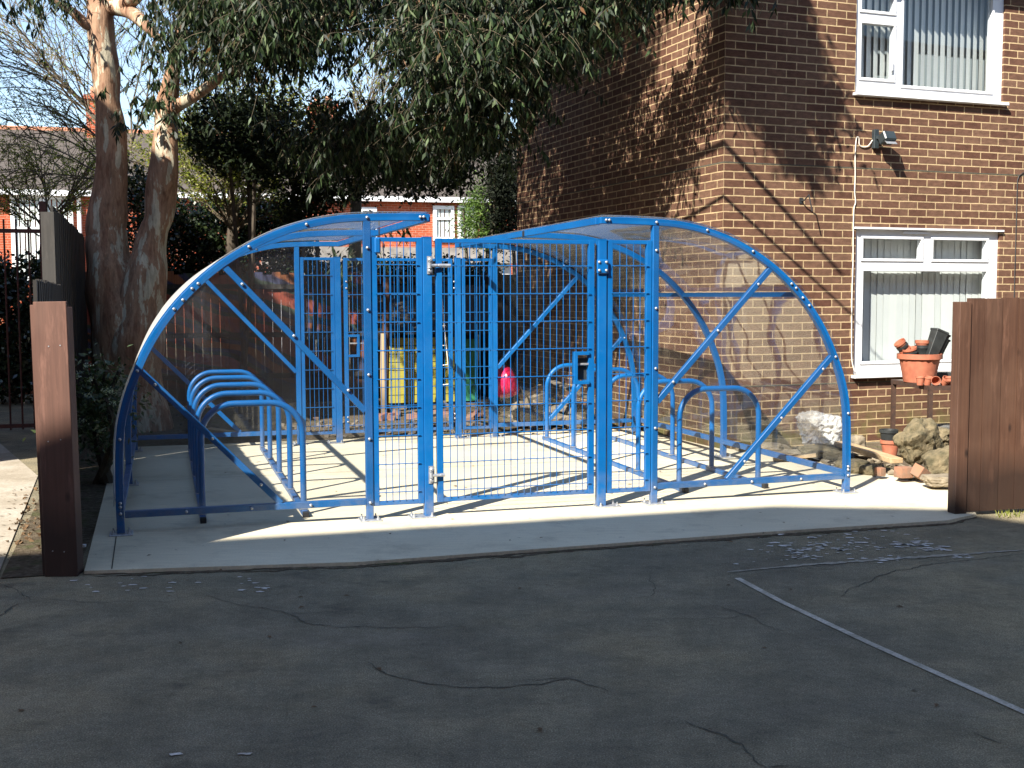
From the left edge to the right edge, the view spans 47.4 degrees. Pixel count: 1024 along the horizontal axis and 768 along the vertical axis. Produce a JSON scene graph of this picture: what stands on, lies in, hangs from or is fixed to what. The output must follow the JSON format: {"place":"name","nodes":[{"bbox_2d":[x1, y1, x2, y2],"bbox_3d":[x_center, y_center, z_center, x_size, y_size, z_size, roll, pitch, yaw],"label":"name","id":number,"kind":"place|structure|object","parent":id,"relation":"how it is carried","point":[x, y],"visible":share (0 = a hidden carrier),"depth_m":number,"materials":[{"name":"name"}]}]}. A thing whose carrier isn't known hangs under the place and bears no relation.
{"place":"outdoors","nodes":[
{"label":"outdoors","id":0,"kind":"place"},
{"bbox_2d":[0,394,32,439],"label":"yard beyond railing","id":1,"kind":"object","parent":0,"point":[16,417],"visible":0.5,"depth_m":16.11,"materials":[{"name":"concrete"}]},
{"bbox_2d":[0,249,40,404],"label":"yard hedge","id":2,"kind":"object","parent":1,"relation":"on","point":[25,328],"visible":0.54,"depth_m":17.19,"materials":[{"name":"green plant"}]},
{"bbox_2d":[0,444,37,568],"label":"paving path","id":3,"kind":"structure","parent":0,"point":[16,474],"depth_m":9.56,"materials":[{"name":"beige concrete"}]},
{"bbox_2d":[0,0,516,129],"label":"sky","id":4,"kind":"structure","parent":0,"point":[130,93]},
{"bbox_2d":[261,247,516,351],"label":"garage","id":5,"kind":"structure","parent":0,"point":[394,250],"depth_m":27.62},
{"bbox_2d":[442,299,447,384],"bbox_3d":[-0.897,-0.518,15.305,0.200,1.513,0.015,0,4,0],"label":"rope ladder","id":6,"kind":"object","parent":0,"point":[445,337],"visible":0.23,"depth_m":15.29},
{"bbox_2d":[1,377,923,577],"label":"soil ground","id":7,"kind":"structure","parent":0,"point":[26,560],"depth_m":13.09,"materials":[{"name":"brown soil"}]},
{"bbox_2d":[6,487,40,548],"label":"path litter","id":8,"kind":"object","parent":7,"relation":"on","point":[25,527],"visible":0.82,"depth_m":8.07,"materials":[{"name":"brown plant"}]},
{"bbox_2d":[33,279,61,301],"bbox_3d":[-3.393,0.084,8.645,0.027,1.680,4.221,-2,5,-19],"label":"fence","id":9,"kind":"object","parent":7,"relation":"on","point":[45,291],"visible":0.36,"depth_m":7.53,"materials":[{"name":"grey wood"}]},
{"bbox_2d":[30,301,83,576],"bbox_3d":[-2.606,0.316,6.679,0.233,1.575,0.123,0,4,-1],"label":"timber post","id":10,"kind":"object","parent":7,"relation":"on","point":[53,357],"visible":1,"depth_m":6.63,"materials":[{"name":"brown wood"}]},
{"bbox_2d":[40,206,89,428],"bbox_3d":[-5.016,-0.621,13.420,0.144,2.430,5.960,-1,5,-17],"label":"dark fence","id":11,"kind":"object","parent":7,"relation":"on","point":[62,246],"visible":0.56,"depth_m":12.74,"materials":[{"name":"wood"}]},
{"bbox_2d":[23,342,154,484],"bbox_3d":[-3.582,0.263,9.946,1.100,1.240,1.167,-3,5,-33],"label":"flowering shrub","id":12,"kind":"object","parent":7,"relation":"on","point":[103,402],"visible":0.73,"depth_m":9.83,"materials":[{"name":"green plant"}]},
{"bbox_2d":[0,0,275,202],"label":"bare tree","id":13,"kind":"object","parent":7,"relation":"on","point":[56,78],"visible":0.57,"depth_m":18.59,"materials":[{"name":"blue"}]},
{"bbox_2d":[124,159,179,255],"bbox_3d":[-5.371,-1.532,16.946,1.241,3.737,1.557,0,4,0],"label":"leafy shrub","id":14,"kind":"object","parent":7,"relation":"on","point":[136,195],"visible":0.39,"depth_m":16.67,"materials":[{"name":"green plant"}]},
{"bbox_2d":[52,51,355,400],"bbox_3d":[-4.412,-2.593,17.262,4.329,5.802,3.673,0,4,0],"label":"budding tree","id":15,"kind":"object","parent":7,"relation":"on","point":[201,188],"visible":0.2,"depth_m":17.03,"materials":[{"name":"green plant"}]},
{"bbox_2d":[207,427,235,432],"bbox_3d":[-3.348,0.542,13.434,0.597,0.030,0.120,4,6,44],"label":"plank","id":16,"kind":"object","parent":7,"relation":"on","point":[215,430],"visible":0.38,"depth_m":13.41,"materials":[{"name":"grey wood"}]},
{"bbox_2d":[179,78,309,413],"bbox_3d":[-3.619,-1.846,15.704,1.909,4.536,2.263,-1,4,-14],"label":"holly tree","id":17,"kind":"object","parent":7,"relation":"on","point":[198,139],"visible":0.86,"depth_m":15.25,"materials":[{"name":"green plant"}]},
{"bbox_2d":[86,271,516,405],"bbox_3d":[-1.284,-0.737,17.727,10.100,1.929,0.060,-1,5,-17],"label":"fence","id":18,"kind":"object","parent":7,"relation":"on","point":[191,352],"visible":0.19,"depth_m":17.05,"materials":[{"name":"brown wood"}]},
{"bbox_2d":[128,181,506,298],"bbox_3d":[-3.037,-1.487,18.528,6.358,3.400,1.920,0,4,0],"label":"garden hedge","id":19,"kind":"object","parent":7,"relation":"on","point":[201,231],"visible":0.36,"depth_m":18.15,"materials":[{"name":"green plant"}]},
{"bbox_2d":[160,411,579,438],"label":"garden litter","id":20,"kind":"object","parent":7,"relation":"on","point":[248,419],"visible":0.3,"depth_m":14.08,"materials":[{"name":"brown plant"}]},
{"bbox_2d":[262,80,493,403],"bbox_3d":[-1.866,-2.057,17.111,3.527,4.736,1.788,0,4,0],"label":"ivy tree","id":21,"kind":"object","parent":7,"relation":"on","point":[295,213],"visible":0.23,"depth_m":16.81,"materials":[{"name":"green plant"}]},
{"bbox_2d":[380,333,387,412],"bbox_3d":[-1.695,-0.119,15.435,0.100,1.100,0.095,0,4,0],"label":"wooden post","id":22,"kind":"object","parent":7,"relation":"on","point":[384,373],"visible":0.58,"depth_m":15.40,"materials":[{"name":"beige wood"}]},
{"bbox_2d":[382,273,389,412],"bbox_3d":[-1.714,-0.552,15.858,0.129,1.903,0.118,2,5,22],"label":"wooden post","id":23,"kind":"object","parent":7,"relation":"on","point":[386,288],"visible":0.36,"depth_m":15.81,"materials":[{"name":"brown wood"}]},
{"bbox_2d":[0,0,777,432],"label":"eucalyptus tree","id":24,"kind":"object","parent":7,"relation":"on","point":[466,68],"visible":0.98,"depth_m":12.51,"materials":[{"name":"green plant"}]},
{"bbox_2d":[278,10,513,271],"bbox_3d":[-2.289,-3.023,18.937,4.344,6.388,3.626,3,5,37],"label":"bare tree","id":25,"kind":"object","parent":7,"relation":"on","point":[356,207],"visible":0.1,"depth_m":18.30,"materials":[{"name":"green plant"}]},
{"bbox_2d":[308,409,483,420],"bbox_3d":[-1.523,0.410,15.242,2.337,0.145,0.790,0,4,0],"label":"brick rubble","id":26,"kind":"object","parent":7,"relation":"on","point":[314,415],"visible":0.48,"depth_m":15.17,"materials":[{"name":"brown brick"}]},
{"bbox_2d":[377,285,505,409],"bbox_3d":[-1.140,-0.635,16.933,1.800,1.900,1.350,-1,5,-17],"label":"playhouse","id":27,"kind":"object","parent":7,"relation":"on","point":[412,326],"visible":0.35,"depth_m":16.59,"materials":[{"name":"yellow paint"}]},
{"bbox_2d":[466,339,476,400],"bbox_3d":[-0.601,-0.201,16.614,0.190,0.880,0.030,-1,5,-17],"label":"green door","id":28,"kind":"structure","parent":27,"relation":"in","point":[473,341],"depth_m":16.61,"materials":[{"name":"paint"}]},
{"bbox_2d":[443,167,502,271],"bbox_3d":[-0.555,-1.748,19.438,1.226,3.761,1.366,0,4,0],"label":"green conifer","id":29,"kind":"object","parent":7,"relation":"on","point":[467,219],"visible":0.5,"depth_m":19.17,"materials":[{"name":"green plant"}]},
{"bbox_2d":[470,124,516,274],"bbox_3d":[-0.109,-2.086,19.112,1.148,4.475,1.270,0,4,0],"label":"dark conifer","id":30,"kind":"object","parent":7,"relation":"on","point":[499,191],"visible":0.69,"depth_m":18.80,"materials":[{"name":"green plant"}]},
{"bbox_2d":[486,365,538,431],"bbox_3d":[-0.015,0.170,13.685,0.563,0.792,0.388,-3,5,-32],"label":"toy barrow","id":31,"kind":"object","parent":7,"relation":"on","point":[504,371],"visible":0.57,"depth_m":13.51,"materials":[{"name":"red plastic"}]},
{"bbox_2d":[84,429,976,574],"bbox_3d":[-0.056,0.828,10.326,6.715,0.060,6.002,-1,5,-17],"label":"concrete pad","id":32,"kind":"object","parent":7,"relation":"on","point":[335,536],"visible":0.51,"depth_m":8.64,"materials":[{"name":"grey concrete"}]},
{"bbox_2d":[187,369,308,523],"bbox_3d":[-2.365,0.404,10.042,0.769,0.840,3.885,-1,5,-17],"label":"cycle rack","id":33,"kind":"object","parent":32,"relation":"on","point":[196,451],"visible":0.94,"depth_m":9.28,"materials":[{"name":"blue metal"}]},
{"bbox_2d":[111,454,719,568],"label":"pad joints","id":34,"kind":"object","parent":32,"relation":"on","point":[239,476],"visible":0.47,"depth_m":7.64,"materials":[{"name":"grey concrete"}]},
{"bbox_2d":[109,211,858,536],"bbox_3d":[-0.597,-0.302,10.554,5.645,2.162,4.530,-1,5,-17],"label":"bike shelter","id":35,"kind":"object","parent":32,"relation":"on","point":[590,232],"visible":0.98,"depth_m":8.68,"materials":[{"name":"blue paint"}]},
{"bbox_2d":[542,363,768,492],"bbox_3d":[1.208,0.312,11.124,0.770,0.840,3.655,-1,5,-17],"label":"cycle rack","id":36,"kind":"object","parent":32,"relation":"on","point":[678,457],"visible":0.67,"depth_m":10.40,"materials":[{"name":"blue metal"}]},
{"bbox_2d":[775,449,801,454],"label":"stone","id":37,"kind":"object","parent":32,"relation":"on","point":[791,451],"visible":0.27,"depth_m":11.20,"materials":[{"name":"grey stone"}]},
{"bbox_2d":[798,444,841,456],"bbox_3d":[2.971,0.637,11.180,0.437,0.097,0.313,-1,5,-17],"label":"stone","id":38,"kind":"object","parent":37,"relation":"on","point":[821,450],"visible":0.9,"depth_m":11.07,"materials":[{"name":"grey stone"}]},
{"bbox_2d":[796,411,841,444],"bbox_3d":[3.009,0.439,11.415,0.455,0.372,0.385,0,4,0],"label":"plastic sheeting","id":39,"kind":"object","parent":38,"relation":"on","point":[830,428],"visible":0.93,"depth_m":11.27,"materials":[{"name":"white plastic"}]},
{"bbox_2d":[834,441,902,462],"bbox_3d":[3.257,0.621,10.704,0.120,0.078,0.980,-1,4,-14],"label":"plank","id":40,"kind":"object","parent":38,"relation":"on","point":[875,454],"visible":0.82,"depth_m":10.54,"materials":[{"name":"beige wood"}]},
{"bbox_2d":[773,452,815,460],"bbox_3d":[2.672,0.688,11.034,0.398,0.086,0.100,1,4,15],"label":"plank","id":41,"kind":"object","parent":32,"relation":"on","point":[807,455],"visible":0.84,"depth_m":10.97,"materials":[{"name":"beige wood"}]},
{"bbox_2d":[834,458,870,473],"bbox_3d":[3.033,0.736,10.383,0.309,0.140,0.233,0,4,-1],"label":"stone","id":42,"kind":"object","parent":32,"relation":"on","point":[856,463],"visible":0.5,"depth_m":10.29,"materials":[{"name":"beige stone"}]},
{"bbox_2d":[859,463,881,475],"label":"stone","id":43,"kind":"object","parent":32,"relation":"on","point":[867,469],"visible":0.76,"depth_m":10.21,"materials":[{"name":"beige stone"}]},
{"bbox_2d":[874,467,885,475],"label":"stone","id":44,"kind":"object","parent":32,"relation":"on","point":[880,471],"visible":1,"depth_m":9.96,"materials":[{"name":"brick"}]},
{"bbox_2d":[894,466,912,477],"bbox_3d":[3.301,0.743,9.836,0.136,0.098,0.111,-1,5,-17],"label":"brick","id":45,"kind":"object","parent":32,"relation":"on","point":[902,471],"visible":1,"depth_m":9.79,"materials":[{"name":"brick"}]},
{"bbox_2d":[910,463,930,480],"bbox_3d":[3.422,0.743,9.785,0.112,0.100,0.109,31,3,-32],"label":"brick","id":46,"kind":"object","parent":32,"relation":"on","point":[917,470],"visible":0.83,"depth_m":9.74,"materials":[{"name":"brick"}]},
{"bbox_2d":[919,473,947,486],"bbox_3d":[3.483,0.783,9.489,0.304,0.108,0.232,0,4,0],"label":"stone","id":47,"kind":"object","parent":32,"relation":"on","point":[936,480],"visible":0.69,"depth_m":9.40,"materials":[{"name":"beige stone"}]},
{"bbox_2d":[511,390,586,427],"bbox_3d":[0.520,0.299,15.158,1.154,0.358,3.088,0,4,8],"label":"stone rubble","id":48,"kind":"object","parent":7,"relation":"on","point":[525,410],"visible":0.45,"depth_m":14.16,"materials":[{"name":"grey stone"}]},
{"bbox_2d":[516,385,544,398],"bbox_3d":[0.236,0.092,14.198,0.100,0.132,0.584,2,5,30],"label":"plank","id":49,"kind":"object","parent":48,"relation":"on","point":[521,395],"visible":0.72,"depth_m":14.14,"materials":[{"name":"brown wood"}]},
{"bbox_2d":[551,380,594,402],"bbox_3d":[0.800,0.104,14.249,0.090,0.212,1.326,-2,5,-25],"label":"plank","id":50,"kind":"object","parent":48,"relation":"on","point":[566,387],"visible":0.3,"depth_m":14.44,"materials":[{"name":"beige wood"}]},
{"bbox_2d":[754,442,783,452],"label":"stone","id":51,"kind":"object","parent":7,"relation":"on","point":[772,446],"visible":0.43,"depth_m":11.58,"materials":[{"name":"grey stone"}]},
{"bbox_2d":[517,0,1023,449],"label":"brick building","id":52,"kind":"structure","parent":7,"relation":"on","point":[728,125],"depth_m":12.62,"materials":[{"name":"brick"}]},
{"bbox_2d":[799,194,812,210],"bbox_3d":[3.038,-1.867,12.051,0.040,0.178,0.178,-2,5,-23],"label":"wall hook","id":53,"kind":"object","parent":52,"relation":"attached to","point":[801,200],"depth_m":12.05,"materials":[{"name":"grey metal"}]},
{"bbox_2d":[851,136,872,370],"bbox_3d":[3.724,-1.377,12.427,0.230,2.486,0.030,-2,5,-21],"label":"cable","id":54,"kind":"object","parent":52,"relation":"attached to","point":[853,240],"visible":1,"depth_m":12.38,"materials":[{"name":"white plastic"}]},
{"bbox_2d":[872,129,896,148],"bbox_3d":[3.937,-2.594,12.317,0.165,0.200,0.228,-2,5,-21],"label":"floodlight","id":55,"kind":"object","parent":52,"relation":"attached to","point":[886,138],"visible":1,"depth_m":12.27,"materials":[{"name":"metal"}]},
{"bbox_2d":[851,227,1003,378],"bbox_3d":[4.519,-0.913,12.949,2.555,2.161,0.430,-2,5,-21],"label":"window","id":56,"kind":"structure","parent":52,"relation":"in","point":[908,281],"depth_m":12.90,"materials":[{"name":"plastic"}]},
{"bbox_2d":[853,0,1008,106],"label":"window","id":57,"kind":"structure","parent":52,"relation":"in","point":[949,51],"depth_m":12.85,"materials":[{"name":"plastic"}]},
{"bbox_2d":[1014,172,1023,297],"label":"cable","id":58,"kind":"object","parent":52,"relation":"attached to","point":[1015,235],"visible":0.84,"depth_m":13.18,"materials":[{"name":"black rubber"}]},
{"bbox_2d":[735,444,918,480],"bbox_3d":[3.175,0.726,10.914,0.816,0.117,2.506,-2,5,-27],"label":"wall rubble","id":59,"kind":"object","parent":7,"relation":"on","point":[835,458],"depth_m":11.00,"materials":[{"name":"stone"}]},
{"bbox_2d":[851,435,866,446],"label":"stone","id":60,"kind":"object","parent":7,"relation":"on","point":[858,440],"visible":0.39,"depth_m":11.41,"materials":[{"name":"beige stone"}]},
{"bbox_2d":[851,449,881,456],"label":"stone","id":61,"kind":"object","parent":7,"relation":"on","point":[856,454],"visible":0.27,"depth_m":11.20,"materials":[{"name":"grey stone"}]},
{"bbox_2d":[880,439,897,455],"bbox_3d":[3.621,0.624,11.180,0.187,0.180,0.187,0,4,0],"label":"flower pot","id":62,"kind":"object","parent":7,"relation":"on","point":[889,447],"visible":0.52,"depth_m":11.12,"materials":[{"name":"ceramic"}]},
{"bbox_2d":[879,428,897,440],"bbox_3d":[3.606,0.515,11.172,0.176,0.160,0.176,0,4,0],"label":"flower pot","id":63,"kind":"object","parent":62,"relation":"in","point":[887,434],"visible":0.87,"depth_m":11.11,"materials":[{"name":"black plastic"}]},
{"bbox_2d":[893,418,943,466],"bbox_3d":[3.549,0.507,10.167,0.406,0.393,0.250,-28,29,-13],"label":"boulder","id":64,"kind":"object","parent":7,"relation":"on","point":[915,440],"visible":0.88,"depth_m":10.08,"materials":[{"name":"stone"}]},
{"bbox_2d":[890,379,950,428],"bbox_3d":[4.594,0.335,11.813,1.200,0.715,0.904,-1,4,-5],"label":"pot table","id":65,"kind":"object","parent":7,"relation":"on","point":[928,388],"visible":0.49,"depth_m":11.66,"materials":[{"name":"brown wood"}]},
{"bbox_2d":[897,353,942,382],"bbox_3d":[4.127,-0.166,11.822,0.442,0.285,0.442,0,4,0],"label":"planter","id":66,"kind":"object","parent":65,"relation":"on","point":[912,366],"visible":0.88,"depth_m":11.67,"materials":[{"name":"ceramic"}]},
{"bbox_2d":[894,338,910,353],"bbox_3d":[3.969,-0.345,11.796,0.220,0.238,0.123,-1,4,-9],"label":"pot stack","id":67,"kind":"object","parent":66,"relation":"in","point":[901,344],"visible":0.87,"depth_m":11.75,"materials":[{"name":"orange ceramic"}]},
{"bbox_2d":[902,346,917,353],"bbox_3d":[4.004,-0.311,11.742,0.154,0.144,0.148,0,4,0],"label":"pot stack","id":68,"kind":"object","parent":66,"relation":"in","point":[913,350],"visible":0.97,"depth_m":11.69,"materials":[{"name":"orange ceramic"}]},
{"bbox_2d":[915,340,928,354],"bbox_3d":[4.157,-0.359,11.828,0.140,0.170,0.138,0,4,0],"label":"pot stack","id":69,"kind":"object","parent":66,"relation":"in","point":[922,346],"visible":0.88,"depth_m":11.77,"materials":[{"name":"orange plastic"}]},
{"bbox_2d":[925,328,950,354],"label":"square pots","id":70,"kind":"object","parent":66,"relation":"in","point":[938,339],"visible":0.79,"depth_m":11.73,"materials":[{"name":"black plastic"}]},
{"bbox_2d":[915,376,924,384],"bbox_3d":[3.981,-0.031,11.381,0.089,0.085,0.089,0,4,0],"label":"pot","id":71,"kind":"object","parent":65,"relation":"on","point":[919,380],"visible":1,"depth_m":11.35,"materials":[{"name":"ceramic"}]},
{"bbox_2d":[924,376,932,384],"bbox_3d":[4.058,-0.031,11.366,0.090,0.099,0.090,0,4,0],"label":"pot","id":72,"kind":"object","parent":65,"relation":"on","point":[927,380],"visible":1,"depth_m":11.35,"materials":[{"name":"ceramic"}]},
{"bbox_2d":[931,376,940,384],"bbox_3d":[4.115,-0.035,11.339,0.089,0.090,0.088,1,4,14],"label":"pot","id":73,"kind":"object","parent":65,"relation":"on","point":[936,380],"visible":1,"depth_m":11.34,"materials":[{"name":"ceramic"}]},
{"bbox_2d":[937,371,950,376],"bbox_3d":[4.442,-0.099,12.028,0.260,0.050,0.200,0,4,0],"label":"seed tray","id":74,"kind":"object","parent":65,"relation":"on","point":[943,373],"visible":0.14,"depth_m":11.93,"materials":[{"name":"black plastic"}]},
{"bbox_2d":[940,376,950,385],"bbox_3d":[4.224,-0.026,11.353,0.094,0.112,0.108,0,4,0],"label":"pot","id":75,"kind":"object","parent":65,"relation":"on","point":[944,382],"visible":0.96,"depth_m":11.34,"materials":[{"name":"ceramic"}]},
{"bbox_2d":[921,445,948,473],"bbox_3d":[3.685,0.678,9.983,0.349,0.271,0.302,-23,0,12],"label":"boulder","id":76,"kind":"object","parent":7,"relation":"on","point":[935,461],"visible":0.48,"depth_m":9.87,"materials":[{"name":"stone"}]},
{"bbox_2d":[937,423,949,446],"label":"stacked trays","id":77,"kind":"object","parent":7,"relation":"on","point":[946,425],"visible":0.09,"depth_m":11.67,"materials":[{"name":"plastic"}]},
{"bbox_2d":[938,426,949,444],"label":"boulder","id":78,"kind":"object","parent":7,"relation":"on","point":[944,434],"visible":0.22,"depth_m":10.31,"materials":[{"name":"stone"}]},
{"bbox_2d":[0,343,1023,767],"bbox_3d":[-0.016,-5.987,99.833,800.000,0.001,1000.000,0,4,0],"label":"asphalt ground","id":79,"kind":"structure","parent":0,"point":[88,679],"depth_m":5.13,"materials":[{"name":"grey asphalt"}]},
{"bbox_2d":[0,201,45,429],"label":"metal railing","id":80,"kind":"object","parent":79,"relation":"on","point":[42,208],"visible":0.54,"depth_m":12.93,"materials":[{"name":"metal"}]},
{"bbox_2d":[0,87,147,258],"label":"hazel bush","id":81,"kind":"object","parent":79,"relation":"on","point":[68,205],"visible":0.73,"depth_m":20.44,"materials":[{"name":"plant"}]},
{"bbox_2d":[0,87,516,343],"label":"terrace house","id":82,"kind":"structure","parent":79,"relation":"on","point":[440,214],"depth_m":40.52,"materials":[{"name":"red brick"}]},
{"bbox_2d":[10,195,41,279],"bbox_3d":[-15.745,-4.752,37.903,0.962,2.772,0.100,-1,4,-14],"label":"window","id":83,"kind":"structure","parent":82,"relation":"in","point":[13,245],"depth_m":37.88,"materials":[{"name":"plastic"}]},
{"bbox_2d":[42,195,73,224],"bbox_3d":[-14.808,-4.765,38.142,0.911,2.757,0.100,-1,4,-14],"label":"window","id":84,"kind":"structure","parent":82,"relation":"in","point":[59,199],"depth_m":38.05,"materials":[{"name":"plastic"}]},
{"bbox_2d":[362,207,376,211],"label":"window","id":85,"kind":"structure","parent":82,"relation":"in","point":[364,209],"depth_m":40.52,"materials":[{"name":"plastic"}]},
{"bbox_2d":[433,206,454,240],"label":"window","id":86,"kind":"structure","parent":82,"relation":"in","point":[436,209],"depth_m":41.24,"materials":[{"name":"plastic"}]},
{"bbox_2d":[457,206,473,238],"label":"window","id":87,"kind":"structure","parent":82,"relation":"in","point":[458,230],"depth_m":41.38,"materials":[{"name":"plastic"}]},
{"bbox_2d":[0,451,938,731],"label":"leaf litter","id":88,"kind":"object","parent":79,"relation":"on","point":[348,595],"visible":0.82,"depth_m":6.44,"materials":[{"name":"beige plant"}]},
{"bbox_2d":[0,554,1017,767],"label":"asphalt cracks","id":89,"kind":"object","parent":79,"relation":"on","point":[725,735],"visible":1,"depth_m":5.60,"materials":[{"name":"black asphalt"}]},
{"bbox_2d":[70,530,969,754],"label":"white flecks","id":90,"kind":"object","parent":79,"relation":"on","point":[805,555],"visible":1,"depth_m":7.29,"materials":[{"name":"white paint"}]},
{"bbox_2d":[83,517,976,576],"bbox_3d":[0.470,1.036,7.413,6.054,0.001,0.307,-1,5,-16],"label":"dirt strip","id":91,"kind":"object","parent":79,"relation":"on","point":[464,558],"visible":1,"depth_m":7.18,"materials":[{"name":"soil"}]},
{"bbox_2d":[727,550,1019,571],"bbox_3d":[2.217,1.059,7.039,2.039,0.001,0.071,-1,5,-16],"label":"faded line","id":92,"kind":"object","parent":79,"relation":"on","point":[910,557],"visible":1,"depth_m":7.04,"materials":[{"name":"paint"}]},
{"bbox_2d":[735,578,1023,713],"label":"painted line","id":93,"kind":"object","parent":79,"relation":"on","point":[974,689],"visible":1,"depth_m":5.23,"materials":[{"name":"paint"}]},
{"bbox_2d":[947,298,1023,513],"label":"timber fence","id":94,"kind":"object","parent":79,"relation":"on","point":[986,454],"visible":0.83,"depth_m":8.41,"materials":[{"name":"brown wood"}]},
{"bbox_2d":[995,510,1023,518],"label":"weeds","id":95,"kind":"object","parent":79,"relation":"on","point":[1008,513],"visible":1,"depth_m":8.42,"materials":[{"name":"green plant"}]}
]}

